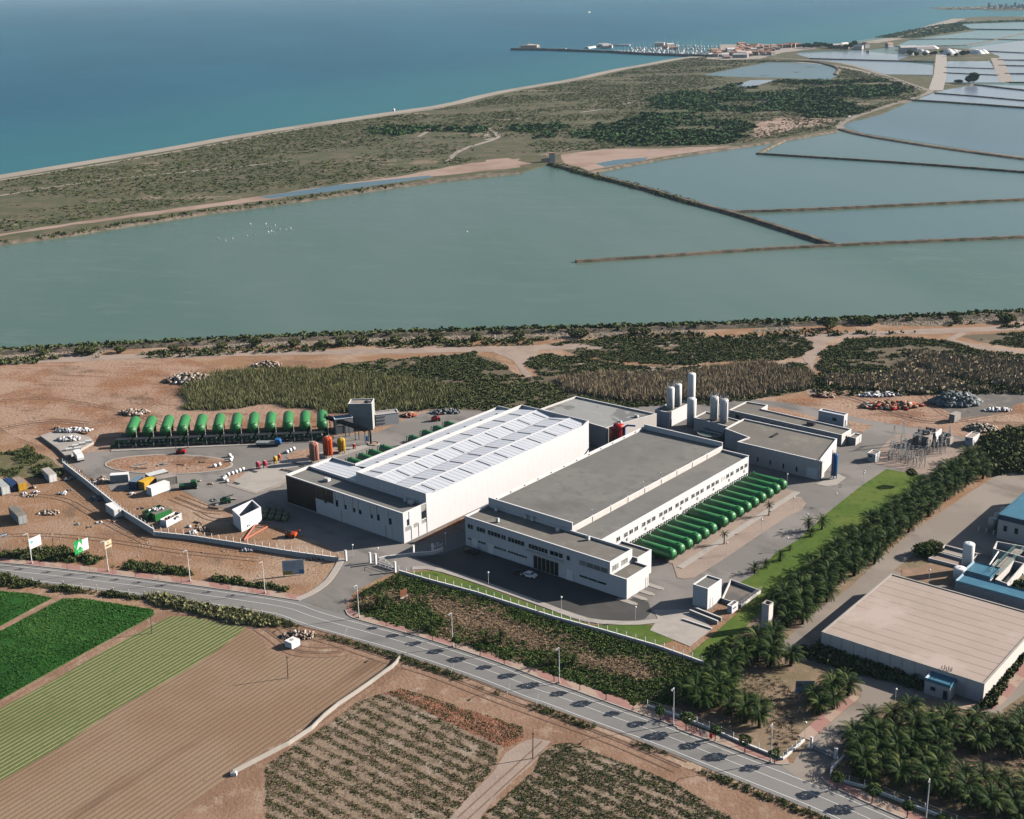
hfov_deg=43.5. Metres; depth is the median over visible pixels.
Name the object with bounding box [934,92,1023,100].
dike
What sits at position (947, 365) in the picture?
reed bed
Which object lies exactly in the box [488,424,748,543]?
filter hall
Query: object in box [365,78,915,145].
coastal thicket
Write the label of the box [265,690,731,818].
dry weeds
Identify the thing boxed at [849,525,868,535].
palm tree
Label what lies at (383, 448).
pressure vessel
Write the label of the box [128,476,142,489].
shipping container
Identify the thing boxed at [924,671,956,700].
blue roofed hut
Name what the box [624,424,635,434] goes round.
blue pipe
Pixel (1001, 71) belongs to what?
causeway track
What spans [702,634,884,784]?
plot weeds
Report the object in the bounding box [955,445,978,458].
palm tree
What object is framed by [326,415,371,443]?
pipe rack
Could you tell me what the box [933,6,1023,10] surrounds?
coast
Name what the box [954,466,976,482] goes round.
palm tree
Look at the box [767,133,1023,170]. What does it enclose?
salt pond water
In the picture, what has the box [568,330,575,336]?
embankment shrub
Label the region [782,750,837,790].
junction asphalt
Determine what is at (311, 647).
tyre track
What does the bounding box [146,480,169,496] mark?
shipping container
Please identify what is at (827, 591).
palm tree
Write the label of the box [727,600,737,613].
meter box
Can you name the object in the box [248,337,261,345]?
embankment shrub
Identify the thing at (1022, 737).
palm tree
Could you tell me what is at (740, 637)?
palm tree
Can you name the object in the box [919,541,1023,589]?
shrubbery
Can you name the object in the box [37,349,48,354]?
embankment shrub
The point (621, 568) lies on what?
office block
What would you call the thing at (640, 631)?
lawn
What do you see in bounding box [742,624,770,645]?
palm tree
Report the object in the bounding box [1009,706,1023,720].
palm tree
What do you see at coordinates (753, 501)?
pressure vessel
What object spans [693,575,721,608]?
tower hut
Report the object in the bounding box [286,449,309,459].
earth bed
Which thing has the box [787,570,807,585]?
palm tree
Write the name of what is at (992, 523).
filter tank
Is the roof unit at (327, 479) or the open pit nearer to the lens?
the open pit
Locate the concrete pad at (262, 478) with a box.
[231,465,287,491]
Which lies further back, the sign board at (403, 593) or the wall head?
the sign board at (403, 593)
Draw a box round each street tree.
[405,623,412,632]
[427,629,436,639]
[451,635,460,644]
[474,642,485,655]
[499,652,508,663]
[523,658,534,671]
[548,666,558,680]
[575,676,585,689]
[599,685,611,699]
[628,698,636,705]
[654,705,666,719]
[679,712,694,730]
[709,725,721,740]
[738,734,752,752]
[768,748,779,763]
[829,770,845,789]
[864,782,882,803]
[901,799,915,817]
[935,813,951,818]
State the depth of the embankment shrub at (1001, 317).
567.43 m
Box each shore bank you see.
[0,171,522,245]
[0,311,1023,355]
[588,130,838,172]
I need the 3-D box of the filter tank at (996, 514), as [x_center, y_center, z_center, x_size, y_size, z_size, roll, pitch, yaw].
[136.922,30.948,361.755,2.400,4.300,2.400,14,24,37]
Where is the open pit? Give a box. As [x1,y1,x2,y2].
[721,579,760,607]
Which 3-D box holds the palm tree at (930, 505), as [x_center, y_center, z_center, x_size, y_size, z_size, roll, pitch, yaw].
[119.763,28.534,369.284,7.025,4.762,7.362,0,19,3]
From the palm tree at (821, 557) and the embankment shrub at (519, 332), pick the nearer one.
the palm tree at (821, 557)
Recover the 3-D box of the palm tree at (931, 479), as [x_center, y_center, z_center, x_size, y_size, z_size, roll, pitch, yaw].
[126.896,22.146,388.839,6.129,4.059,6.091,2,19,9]
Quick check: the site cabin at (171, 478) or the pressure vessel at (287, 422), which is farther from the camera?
the pressure vessel at (287, 422)
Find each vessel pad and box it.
[112,429,333,449]
[651,489,793,564]
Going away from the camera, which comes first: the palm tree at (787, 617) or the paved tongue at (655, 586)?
the palm tree at (787, 617)
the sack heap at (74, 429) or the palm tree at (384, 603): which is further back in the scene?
the sack heap at (74, 429)
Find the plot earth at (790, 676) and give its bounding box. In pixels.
[674,553,1023,818]
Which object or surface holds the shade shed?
on the ground at (68, 517)
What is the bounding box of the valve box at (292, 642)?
[284,636,299,648]
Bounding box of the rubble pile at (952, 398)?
[927,390,982,407]
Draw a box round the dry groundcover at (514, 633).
[353,577,671,683]
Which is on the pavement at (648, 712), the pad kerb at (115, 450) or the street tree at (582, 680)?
the street tree at (582, 680)
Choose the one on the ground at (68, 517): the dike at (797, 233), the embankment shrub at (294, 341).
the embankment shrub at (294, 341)
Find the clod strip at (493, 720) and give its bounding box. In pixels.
[384,689,523,747]
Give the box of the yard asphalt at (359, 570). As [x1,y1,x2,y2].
[73,399,964,620]
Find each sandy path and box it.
[0,160,290,195]
[445,128,500,162]
[799,62,923,89]
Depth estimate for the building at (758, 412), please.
440.16 m
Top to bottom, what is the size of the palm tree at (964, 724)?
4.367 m
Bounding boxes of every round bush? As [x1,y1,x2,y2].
[911,542,935,556]
[922,539,943,554]
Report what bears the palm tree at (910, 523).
on the ground at (68, 517)
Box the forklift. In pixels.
[220,494,232,504]
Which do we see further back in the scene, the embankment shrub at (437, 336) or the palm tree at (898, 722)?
the embankment shrub at (437, 336)
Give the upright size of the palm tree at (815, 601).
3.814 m
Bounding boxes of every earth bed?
[226,472,245,482]
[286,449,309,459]
[768,407,817,420]
[848,421,872,431]
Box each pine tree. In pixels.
[965,75,973,83]
[969,72,979,82]
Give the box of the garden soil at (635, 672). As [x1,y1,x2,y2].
[353,575,700,704]
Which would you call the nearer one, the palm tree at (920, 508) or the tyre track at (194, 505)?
the palm tree at (920, 508)
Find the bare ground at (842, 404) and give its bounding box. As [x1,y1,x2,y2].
[768,394,1023,435]
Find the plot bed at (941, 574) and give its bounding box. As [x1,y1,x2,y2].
[901,562,954,584]
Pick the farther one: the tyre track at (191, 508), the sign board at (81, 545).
the tyre track at (191, 508)
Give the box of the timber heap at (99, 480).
[88,478,109,482]
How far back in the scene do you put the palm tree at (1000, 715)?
263.89 m
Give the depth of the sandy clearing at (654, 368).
514.84 m
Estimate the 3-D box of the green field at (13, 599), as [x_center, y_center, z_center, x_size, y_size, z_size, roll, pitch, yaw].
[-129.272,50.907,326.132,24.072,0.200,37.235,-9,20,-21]
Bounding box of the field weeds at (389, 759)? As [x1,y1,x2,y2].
[265,689,523,818]
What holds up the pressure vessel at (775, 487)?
on the vessel pad at (716, 536)
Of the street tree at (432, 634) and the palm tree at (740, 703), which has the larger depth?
the street tree at (432, 634)
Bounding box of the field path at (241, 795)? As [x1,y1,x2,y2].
[0,588,811,818]
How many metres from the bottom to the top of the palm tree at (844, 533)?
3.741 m
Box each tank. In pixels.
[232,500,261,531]
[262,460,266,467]
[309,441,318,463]
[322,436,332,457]
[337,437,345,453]
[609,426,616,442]
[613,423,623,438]
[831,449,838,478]
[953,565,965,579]
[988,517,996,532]
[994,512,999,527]
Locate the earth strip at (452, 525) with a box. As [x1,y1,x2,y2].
[414,516,464,542]
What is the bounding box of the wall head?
[230,771,236,776]
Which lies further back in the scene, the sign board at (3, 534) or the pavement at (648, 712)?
the sign board at (3, 534)
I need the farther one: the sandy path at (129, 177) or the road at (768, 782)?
the sandy path at (129, 177)
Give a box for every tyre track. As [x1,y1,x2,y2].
[1,421,86,428]
[2,398,176,427]
[2,419,87,426]
[3,613,156,703]
[4,536,251,560]
[9,399,160,424]
[15,533,254,557]
[18,492,147,540]
[20,495,141,542]
[78,388,173,426]
[83,389,178,427]
[84,388,178,426]
[168,499,216,513]
[173,497,222,511]
[176,614,244,625]
[248,626,346,657]
[258,625,346,652]
[263,626,343,651]
[272,625,344,647]
[280,631,674,771]
[284,628,679,767]
[287,627,681,765]
[303,664,402,739]
[319,673,385,723]
[458,741,542,816]
[467,744,549,818]
[832,392,1021,421]
[834,390,1016,418]
[835,392,1017,420]
[836,395,1023,422]
[919,395,981,423]
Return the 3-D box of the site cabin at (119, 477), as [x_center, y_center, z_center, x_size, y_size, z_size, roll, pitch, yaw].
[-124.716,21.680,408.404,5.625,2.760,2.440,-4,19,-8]
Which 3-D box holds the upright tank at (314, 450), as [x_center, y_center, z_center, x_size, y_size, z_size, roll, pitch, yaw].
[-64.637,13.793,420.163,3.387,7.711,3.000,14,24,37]
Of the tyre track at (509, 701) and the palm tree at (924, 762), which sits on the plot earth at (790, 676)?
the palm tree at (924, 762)
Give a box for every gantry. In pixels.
[889,434,902,459]
[892,419,904,440]
[903,430,920,453]
[939,424,950,452]
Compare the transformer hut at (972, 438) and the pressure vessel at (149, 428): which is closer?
the transformer hut at (972, 438)
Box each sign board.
[0,532,8,548]
[29,535,40,554]
[73,538,88,554]
[104,539,111,552]
[282,559,303,575]
[400,588,407,598]
[795,681,814,695]
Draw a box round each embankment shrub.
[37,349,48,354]
[74,345,89,353]
[84,346,99,353]
[114,345,125,352]
[167,344,178,350]
[216,342,227,347]
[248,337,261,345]
[287,339,300,346]
[317,339,327,345]
[335,336,350,344]
[355,335,368,342]
[389,335,401,342]
[417,335,426,341]
[429,331,443,339]
[470,333,481,339]
[512,330,525,336]
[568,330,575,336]
[574,328,588,336]
[627,327,639,333]
[639,328,650,334]
[822,319,836,328]
[853,315,867,323]
[866,316,877,323]
[952,316,962,322]
[997,313,1012,321]
[1003,314,1017,321]
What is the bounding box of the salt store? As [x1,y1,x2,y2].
[917,46,938,48]
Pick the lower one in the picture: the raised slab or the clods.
the clods
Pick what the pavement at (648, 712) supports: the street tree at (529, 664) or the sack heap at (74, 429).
the street tree at (529, 664)
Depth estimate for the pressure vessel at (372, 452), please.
419.66 m
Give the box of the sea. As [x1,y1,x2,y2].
[0,0,1023,174]
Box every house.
[655,42,664,45]
[655,400,686,426]
[693,411,739,432]
[732,53,742,57]
[751,50,758,55]
[853,45,863,49]
[861,42,869,47]
[885,42,892,46]
[898,45,916,52]
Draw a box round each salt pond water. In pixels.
[0,15,1023,347]
[261,175,431,198]
[596,157,647,166]
[604,143,1023,209]
[705,62,836,78]
[736,80,772,85]
[736,202,1023,242]
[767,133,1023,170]
[798,51,909,59]
[814,59,932,74]
[844,102,1023,156]
[881,22,1023,48]
[919,85,1023,106]
[945,73,1004,82]
[947,61,996,74]
[969,40,1023,81]
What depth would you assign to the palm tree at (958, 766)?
248.42 m
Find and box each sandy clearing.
[490,344,545,387]
[547,338,791,348]
[571,361,806,370]
[801,338,834,393]
[946,332,1023,353]
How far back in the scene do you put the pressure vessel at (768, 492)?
384.24 m
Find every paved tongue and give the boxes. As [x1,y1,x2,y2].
[617,597,636,604]
[631,594,647,599]
[639,589,654,595]
[648,583,663,589]
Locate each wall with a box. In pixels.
[62,459,153,534]
[153,526,338,561]
[232,655,400,771]
[378,548,443,560]
[398,566,703,664]
[647,700,782,759]
[682,618,711,629]
[689,609,718,623]
[694,606,721,620]
[782,736,804,759]
[830,750,964,818]
[934,429,941,442]
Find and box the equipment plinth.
[250,443,370,468]
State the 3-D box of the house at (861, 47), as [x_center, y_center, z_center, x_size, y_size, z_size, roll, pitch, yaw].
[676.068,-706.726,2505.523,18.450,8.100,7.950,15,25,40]
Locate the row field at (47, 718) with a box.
[0,616,245,780]
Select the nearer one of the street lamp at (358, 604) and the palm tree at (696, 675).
the palm tree at (696, 675)
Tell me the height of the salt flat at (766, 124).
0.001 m
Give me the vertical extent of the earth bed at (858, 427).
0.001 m
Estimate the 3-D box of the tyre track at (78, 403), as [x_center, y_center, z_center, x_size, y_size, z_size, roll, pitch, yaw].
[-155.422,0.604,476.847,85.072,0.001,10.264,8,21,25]
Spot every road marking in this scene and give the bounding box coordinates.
[6,565,892,818]
[7,570,869,818]
[34,580,838,818]
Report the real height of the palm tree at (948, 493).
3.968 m
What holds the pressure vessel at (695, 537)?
on the vessel pad at (716, 536)
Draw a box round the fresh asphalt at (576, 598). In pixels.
[417,544,650,620]
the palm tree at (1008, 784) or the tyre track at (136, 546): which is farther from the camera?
the tyre track at (136, 546)
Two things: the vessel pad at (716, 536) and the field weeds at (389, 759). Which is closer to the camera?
the field weeds at (389, 759)
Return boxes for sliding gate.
[377,559,393,570]
[813,743,833,757]
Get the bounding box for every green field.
[0,591,51,625]
[0,599,153,699]
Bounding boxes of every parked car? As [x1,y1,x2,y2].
[463,547,478,554]
[511,568,524,576]
[520,570,537,578]
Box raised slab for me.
[40,431,93,458]
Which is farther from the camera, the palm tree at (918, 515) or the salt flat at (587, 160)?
the salt flat at (587, 160)
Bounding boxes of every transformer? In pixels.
[911,428,932,446]
[924,427,936,441]
[938,432,952,445]
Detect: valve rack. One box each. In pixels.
[115,437,132,447]
[132,437,149,446]
[150,436,167,445]
[167,436,184,445]
[185,435,201,445]
[203,434,219,443]
[221,434,237,443]
[238,433,254,443]
[256,433,272,440]
[274,432,290,440]
[291,431,307,441]
[308,431,324,440]
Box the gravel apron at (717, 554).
[673,496,805,578]
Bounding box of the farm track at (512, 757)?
[449,738,549,818]
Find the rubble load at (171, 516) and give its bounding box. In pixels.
[165,515,179,518]
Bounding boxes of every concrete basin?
[928,552,961,566]
[940,545,978,560]
[992,541,1023,562]
[995,560,1023,585]
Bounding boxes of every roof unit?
[323,477,330,481]
[407,499,413,504]
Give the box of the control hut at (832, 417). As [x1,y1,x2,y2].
[818,408,847,426]
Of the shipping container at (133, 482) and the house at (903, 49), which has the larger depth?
the house at (903, 49)
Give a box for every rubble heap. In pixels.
[22,494,38,496]
[37,509,59,515]
[63,476,74,480]
[120,408,150,415]
[163,372,211,384]
[194,526,210,531]
[251,360,282,367]
[279,629,315,639]
[429,408,460,414]
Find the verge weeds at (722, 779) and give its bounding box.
[1,580,830,818]
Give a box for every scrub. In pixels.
[0,56,922,230]
[0,182,404,242]
[0,321,1023,364]
[263,331,1023,411]
[547,161,696,204]
[875,19,1023,37]
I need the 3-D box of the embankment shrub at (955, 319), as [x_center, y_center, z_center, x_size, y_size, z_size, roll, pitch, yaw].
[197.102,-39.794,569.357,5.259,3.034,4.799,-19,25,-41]
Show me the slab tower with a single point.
(362, 412)
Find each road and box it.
[0,563,902,818]
[781,58,1020,156]
[783,471,1023,762]
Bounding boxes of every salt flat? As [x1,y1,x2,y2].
[0,158,519,235]
[486,158,531,170]
[561,141,764,170]
[751,117,836,137]
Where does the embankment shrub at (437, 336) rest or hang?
on the ground at (68, 517)
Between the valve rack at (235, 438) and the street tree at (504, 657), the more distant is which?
the valve rack at (235, 438)
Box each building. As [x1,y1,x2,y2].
[725,419,836,479]
[729,401,850,445]
[821,573,1023,701]
[996,492,1023,544]
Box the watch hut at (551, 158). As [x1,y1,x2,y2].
[541,152,554,161]
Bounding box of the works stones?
[5,390,1002,576]
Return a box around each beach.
[0,57,692,178]
[860,19,963,42]
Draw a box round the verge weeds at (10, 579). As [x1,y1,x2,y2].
[0,570,137,598]
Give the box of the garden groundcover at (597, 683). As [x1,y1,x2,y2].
[352,574,701,705]
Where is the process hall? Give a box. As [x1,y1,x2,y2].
[285,405,588,543]
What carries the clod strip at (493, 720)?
on the weedy field at (344, 794)
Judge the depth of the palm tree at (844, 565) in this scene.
332.80 m
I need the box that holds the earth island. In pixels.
[107,455,230,472]
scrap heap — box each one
[89,495,103,501]
[399,412,416,417]
[812,391,835,397]
[857,391,901,396]
[860,399,924,410]
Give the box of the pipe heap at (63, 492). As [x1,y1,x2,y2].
[57,490,66,494]
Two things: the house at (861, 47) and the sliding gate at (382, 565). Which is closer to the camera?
the sliding gate at (382, 565)
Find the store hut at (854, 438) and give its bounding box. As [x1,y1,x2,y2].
[848,433,861,444]
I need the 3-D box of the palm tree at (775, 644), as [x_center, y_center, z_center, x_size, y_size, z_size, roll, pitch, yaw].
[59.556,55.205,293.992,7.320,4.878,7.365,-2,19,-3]
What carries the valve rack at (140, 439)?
on the vessel pad at (190, 444)
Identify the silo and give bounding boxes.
[666,383,674,409]
[674,380,681,405]
[687,372,695,398]
[687,397,696,426]
[710,393,718,420]
[719,394,728,422]
[961,541,974,566]
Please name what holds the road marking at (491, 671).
on the road at (768, 782)
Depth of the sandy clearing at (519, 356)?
538.10 m
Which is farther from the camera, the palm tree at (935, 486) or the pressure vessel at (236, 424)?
the pressure vessel at (236, 424)
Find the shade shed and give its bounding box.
[333,414,353,434]
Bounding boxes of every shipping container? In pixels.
[0,478,10,495]
[3,477,17,491]
[8,505,27,524]
[12,476,27,491]
[105,502,122,517]
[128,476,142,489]
[138,476,155,489]
[142,505,163,520]
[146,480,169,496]
[151,507,171,520]
[160,512,181,527]
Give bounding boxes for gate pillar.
[374,553,376,563]
[810,736,813,748]
[834,746,838,759]
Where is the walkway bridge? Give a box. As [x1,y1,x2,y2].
[990,544,1023,577]
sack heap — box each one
[54,427,92,432]
[56,434,80,441]
[188,529,196,534]
[982,407,1011,411]
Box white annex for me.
[375,409,398,425]
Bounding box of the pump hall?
[541,396,656,446]
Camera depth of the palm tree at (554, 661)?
293.82 m
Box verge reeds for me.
[140,590,283,626]
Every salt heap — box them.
[941,48,954,54]
[972,49,984,53]
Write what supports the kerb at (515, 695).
on the road at (768, 782)
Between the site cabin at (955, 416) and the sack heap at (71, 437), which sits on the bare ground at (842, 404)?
the site cabin at (955, 416)
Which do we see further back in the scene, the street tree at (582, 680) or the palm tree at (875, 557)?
the palm tree at (875, 557)
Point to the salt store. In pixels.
(927, 47)
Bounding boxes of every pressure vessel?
[125,416,140,445]
[142,415,156,444]
[160,415,173,443]
[176,414,190,443]
[194,414,207,442]
[212,413,225,441]
[230,412,242,441]
[247,412,259,440]
[264,411,276,439]
[282,411,293,439]
[299,410,310,438]
[317,409,328,438]
[345,457,361,463]
[356,452,372,460]
[366,448,382,455]
[377,444,393,451]
[406,434,419,441]
[420,429,432,436]
[431,425,444,431]
[442,420,454,426]
[632,538,676,561]
[641,533,684,555]
[649,528,692,550]
[658,523,701,545]
[666,518,708,540]
[674,514,716,535]
[685,507,727,529]
[693,502,735,523]
[701,498,743,518]
[709,493,751,513]
[717,489,758,508]
[724,484,765,503]
[732,480,773,499]
[739,476,780,494]
[746,471,786,490]
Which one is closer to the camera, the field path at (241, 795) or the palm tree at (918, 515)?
the field path at (241, 795)
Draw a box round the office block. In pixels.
[465,505,651,598]
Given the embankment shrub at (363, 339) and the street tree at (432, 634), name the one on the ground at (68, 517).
the embankment shrub at (363, 339)
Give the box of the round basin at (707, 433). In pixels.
[697,428,723,441]
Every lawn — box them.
[409,571,672,644]
[691,469,926,666]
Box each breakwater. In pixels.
[511,48,718,56]
[584,44,629,48]
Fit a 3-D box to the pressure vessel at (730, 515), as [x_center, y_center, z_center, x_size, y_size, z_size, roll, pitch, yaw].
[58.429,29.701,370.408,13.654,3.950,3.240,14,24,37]
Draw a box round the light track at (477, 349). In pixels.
[0,325,1023,364]
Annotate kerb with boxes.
[0,562,299,600]
[111,441,312,451]
[295,624,686,761]
[345,609,789,764]
[676,491,799,567]
[821,777,906,818]
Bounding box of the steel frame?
[243,524,267,539]
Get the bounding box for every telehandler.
[174,437,188,453]
[283,513,299,538]
[431,414,441,421]
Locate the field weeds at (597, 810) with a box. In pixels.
[482,742,730,818]
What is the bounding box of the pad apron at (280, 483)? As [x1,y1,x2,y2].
[226,478,285,493]
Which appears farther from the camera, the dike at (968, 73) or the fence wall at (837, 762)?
the dike at (968, 73)
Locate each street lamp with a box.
[99,541,109,570]
[257,562,265,592]
[352,585,359,617]
[447,613,453,646]
[555,648,560,682]
[671,688,674,724]
[769,724,772,762]
[925,778,929,818]
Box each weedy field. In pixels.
[265,688,502,818]
[483,743,730,818]
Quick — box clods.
[384,689,524,745]
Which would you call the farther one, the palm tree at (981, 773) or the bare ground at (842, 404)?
the bare ground at (842, 404)
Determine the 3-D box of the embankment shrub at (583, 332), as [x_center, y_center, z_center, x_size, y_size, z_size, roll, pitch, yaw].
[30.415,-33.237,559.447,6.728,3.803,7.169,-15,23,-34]
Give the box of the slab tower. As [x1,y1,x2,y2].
[348,398,374,429]
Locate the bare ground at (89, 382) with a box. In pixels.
[0,358,427,457]
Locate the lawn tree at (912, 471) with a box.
[905,468,916,481]
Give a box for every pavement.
[0,558,300,599]
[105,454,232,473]
[296,558,344,599]
[346,608,788,763]
[411,566,659,624]
[798,694,859,740]
[823,775,928,818]
[950,662,1023,710]
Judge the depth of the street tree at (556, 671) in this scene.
286.24 m
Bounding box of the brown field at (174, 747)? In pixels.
[0,628,391,818]
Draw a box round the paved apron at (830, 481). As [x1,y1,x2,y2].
[817,474,845,485]
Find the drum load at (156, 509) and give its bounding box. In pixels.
[147,507,163,511]
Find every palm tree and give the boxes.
[358,588,368,598]
[369,590,383,604]
[375,581,385,591]
[376,591,393,608]
[390,573,401,584]
[423,616,440,630]
[434,615,446,626]
[476,628,494,643]
[493,628,508,643]
[544,649,566,665]
[566,653,579,662]
[672,676,691,693]
[674,685,699,706]
[677,676,710,704]
[685,671,711,687]
[685,685,719,712]
[689,666,712,683]
[700,686,727,707]
[701,669,727,684]
[702,659,727,676]
[704,673,734,698]
[713,673,741,696]
[715,654,743,674]
[715,666,743,685]
[717,643,739,661]
[717,682,742,700]
[717,695,740,716]
[720,530,728,543]
[720,648,746,667]
[726,694,762,723]
[728,636,759,657]
[730,646,754,666]
[731,632,754,644]
[733,688,755,705]
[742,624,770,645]
[743,703,776,728]
[746,634,769,650]
[747,561,761,573]
[747,641,769,662]
[748,692,773,712]
[755,645,785,668]
[757,636,788,658]
[760,558,770,568]
[760,623,788,641]
[761,628,789,649]
[762,589,782,602]
[762,620,786,634]
[763,500,774,515]
[770,582,796,601]
[770,599,786,615]
[773,549,786,561]
[774,580,795,593]
[775,602,797,617]
[776,591,801,608]
[776,608,798,626]
[778,642,807,666]
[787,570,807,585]
[788,576,813,592]
[788,587,813,606]
[790,598,817,616]
[791,605,814,624]
[792,585,811,597]
[798,573,820,589]
[799,556,821,573]
[799,682,827,704]
[800,515,814,530]
[803,596,826,612]
[804,585,827,604]
[805,694,833,714]
[806,527,817,536]
[807,568,823,579]
[807,582,824,592]
[810,549,834,568]
[812,513,831,529]
[814,569,838,585]
[815,560,843,574]
[815,574,840,593]
[816,582,840,602]
[816,673,848,695]
[817,669,843,690]
[820,686,847,709]
[822,534,847,548]
[823,552,847,567]
[824,542,846,555]
[829,548,849,563]
[830,567,851,583]
[832,562,849,575]
[834,672,864,696]
[834,717,871,744]
[835,666,856,683]
[838,550,862,569]
[840,530,857,541]
[840,535,855,548]
[841,540,861,552]
[841,547,858,554]
[841,729,877,756]
[842,557,866,576]
[843,743,881,770]
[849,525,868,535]
[849,530,870,544]
[849,549,873,566]
[853,538,868,552]
[853,759,883,782]
[855,545,872,558]
[856,703,885,728]
[857,509,882,525]
[859,516,882,531]
[861,533,885,550]
[863,737,894,760]
[864,524,882,537]
[864,716,890,742]
[865,548,885,564]
[865,727,891,747]
[866,530,884,543]
[867,752,892,776]
[868,541,890,558]
[870,506,892,521]
[872,514,891,526]
[874,529,899,549]
[876,523,891,530]
[876,526,896,540]
[877,702,906,722]
[880,715,909,733]
[880,726,908,749]
[882,757,919,787]
[883,498,898,510]
[883,732,914,759]
[884,517,907,533]
[885,509,905,526]
[886,503,902,511]
[886,524,905,539]
[887,751,911,771]
[891,693,926,718]
[893,495,911,506]
[894,505,914,517]
[896,706,935,732]
[897,501,911,512]
[897,729,927,756]
[900,488,918,499]
[900,512,914,523]
[901,516,920,532]
[902,491,924,505]
[905,503,928,519]
[906,720,932,741]
[907,497,923,507]
[908,480,927,493]
[908,510,925,523]
[908,754,945,782]
[910,488,931,500]
[910,745,938,763]
[912,485,932,497]
[912,763,950,795]
[913,712,948,741]
[917,705,945,722]
[918,499,940,516]
[919,723,955,750]
[921,474,938,487]
[921,482,944,495]
[923,748,958,774]
[926,488,946,500]
[927,707,962,729]
[927,739,955,761]
[928,467,946,479]
[928,767,953,784]
[929,496,945,509]
[931,775,962,800]
[932,721,964,746]
[933,470,954,480]
[935,475,953,486]
[936,702,963,725]
[937,458,958,470]
[937,481,953,496]
[939,463,957,475]
[940,486,955,500]
[944,477,964,494]
[949,457,967,470]
[949,759,975,781]
[949,770,984,799]
[951,785,986,812]
[953,715,984,742]
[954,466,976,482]
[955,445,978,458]
[956,453,976,465]
[956,709,983,727]
[957,464,971,473]
[958,473,976,486]
[959,459,980,469]
[961,729,993,754]
[963,761,1001,789]
[965,444,984,455]
[965,704,991,724]
[966,466,981,480]
[969,451,987,461]
[970,712,1006,737]
[970,783,1012,817]
[974,456,993,472]
[974,463,993,478]
[979,785,1004,808]
[980,726,1006,748]
[988,710,1013,733]
[988,764,1015,787]
[996,721,1021,745]
[996,775,1023,800]
[998,735,1023,756]
[1002,714,1023,742]
[1003,789,1023,810]
[1003,801,1023,818]
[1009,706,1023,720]
[1009,782,1023,800]
[1011,768,1023,785]
[1014,797,1023,813]
[1016,730,1023,751]
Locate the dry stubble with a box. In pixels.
[734,673,1023,777]
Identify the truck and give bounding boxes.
[72,449,83,461]
[179,479,197,489]
[256,438,281,446]
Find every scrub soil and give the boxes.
[288,352,805,410]
[550,338,803,362]
[820,339,1018,390]
[962,332,1023,347]
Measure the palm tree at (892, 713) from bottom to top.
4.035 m
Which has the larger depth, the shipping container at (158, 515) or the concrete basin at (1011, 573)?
the shipping container at (158, 515)
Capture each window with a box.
[421,510,425,518]
[597,580,606,585]
[930,685,935,691]
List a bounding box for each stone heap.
[241,548,255,551]
[303,557,324,560]
[963,422,997,432]
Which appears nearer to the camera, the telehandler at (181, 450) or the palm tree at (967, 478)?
the palm tree at (967, 478)
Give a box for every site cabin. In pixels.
[41,467,56,482]
[110,472,129,482]
[145,469,167,477]
[154,472,177,484]
[949,411,960,421]
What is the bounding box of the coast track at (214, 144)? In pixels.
[0,107,442,180]
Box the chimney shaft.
[761,600,772,627]
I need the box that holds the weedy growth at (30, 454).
[0,444,63,478]
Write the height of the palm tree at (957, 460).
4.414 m
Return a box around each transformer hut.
[867,449,880,461]
[964,431,979,444]
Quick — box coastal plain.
[0,16,1023,240]
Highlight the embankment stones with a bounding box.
[0,316,1023,359]
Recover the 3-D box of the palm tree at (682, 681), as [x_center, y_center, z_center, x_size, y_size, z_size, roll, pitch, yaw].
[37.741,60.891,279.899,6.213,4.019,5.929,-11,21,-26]
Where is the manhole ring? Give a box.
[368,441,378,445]
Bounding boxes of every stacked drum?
[261,513,266,518]
[268,514,273,519]
[275,515,280,520]
[282,516,287,521]
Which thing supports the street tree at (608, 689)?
on the pavement at (648, 712)
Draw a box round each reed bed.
[177,364,476,413]
[554,358,816,401]
[821,347,1023,394]
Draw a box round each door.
[2,486,9,494]
[11,483,17,491]
[19,483,26,490]
[19,515,26,523]
[50,474,56,481]
[115,509,121,517]
[145,478,155,489]
[336,425,344,433]
[342,511,347,523]
[386,526,392,538]
[471,537,477,548]
[487,542,493,554]
[566,568,572,580]
[806,467,816,479]
[820,460,824,478]
[942,690,947,700]
[954,413,960,421]
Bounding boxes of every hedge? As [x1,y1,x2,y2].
[0,308,1023,352]
[800,639,923,690]
[977,652,1023,708]
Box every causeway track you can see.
[929,54,946,89]
[991,58,1012,81]
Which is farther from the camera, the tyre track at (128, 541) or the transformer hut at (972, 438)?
the transformer hut at (972, 438)
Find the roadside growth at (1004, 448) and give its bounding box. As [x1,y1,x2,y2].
[978,424,1023,474]
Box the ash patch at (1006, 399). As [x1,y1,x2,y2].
[937,389,1023,418]
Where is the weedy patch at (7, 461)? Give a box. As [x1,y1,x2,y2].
[0,448,63,477]
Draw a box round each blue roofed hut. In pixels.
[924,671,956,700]
[954,573,1023,609]
[965,561,999,581]
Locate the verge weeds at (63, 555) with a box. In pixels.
[0,544,289,591]
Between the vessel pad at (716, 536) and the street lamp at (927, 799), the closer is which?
the street lamp at (927, 799)
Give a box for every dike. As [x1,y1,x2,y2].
[548,162,833,243]
[575,235,1023,262]
[733,198,1023,212]
[756,139,785,153]
[757,153,1023,172]
[760,60,840,74]
[810,58,935,62]
[838,128,1023,159]
[895,33,1023,46]
[907,99,1023,108]
[910,38,1023,39]
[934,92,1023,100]
[944,72,996,75]
[945,67,994,68]
[970,29,1023,29]
[974,84,1023,90]
[988,51,1023,52]
[998,59,1023,60]
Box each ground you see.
[0,317,1023,818]
[690,44,814,59]
[867,434,971,474]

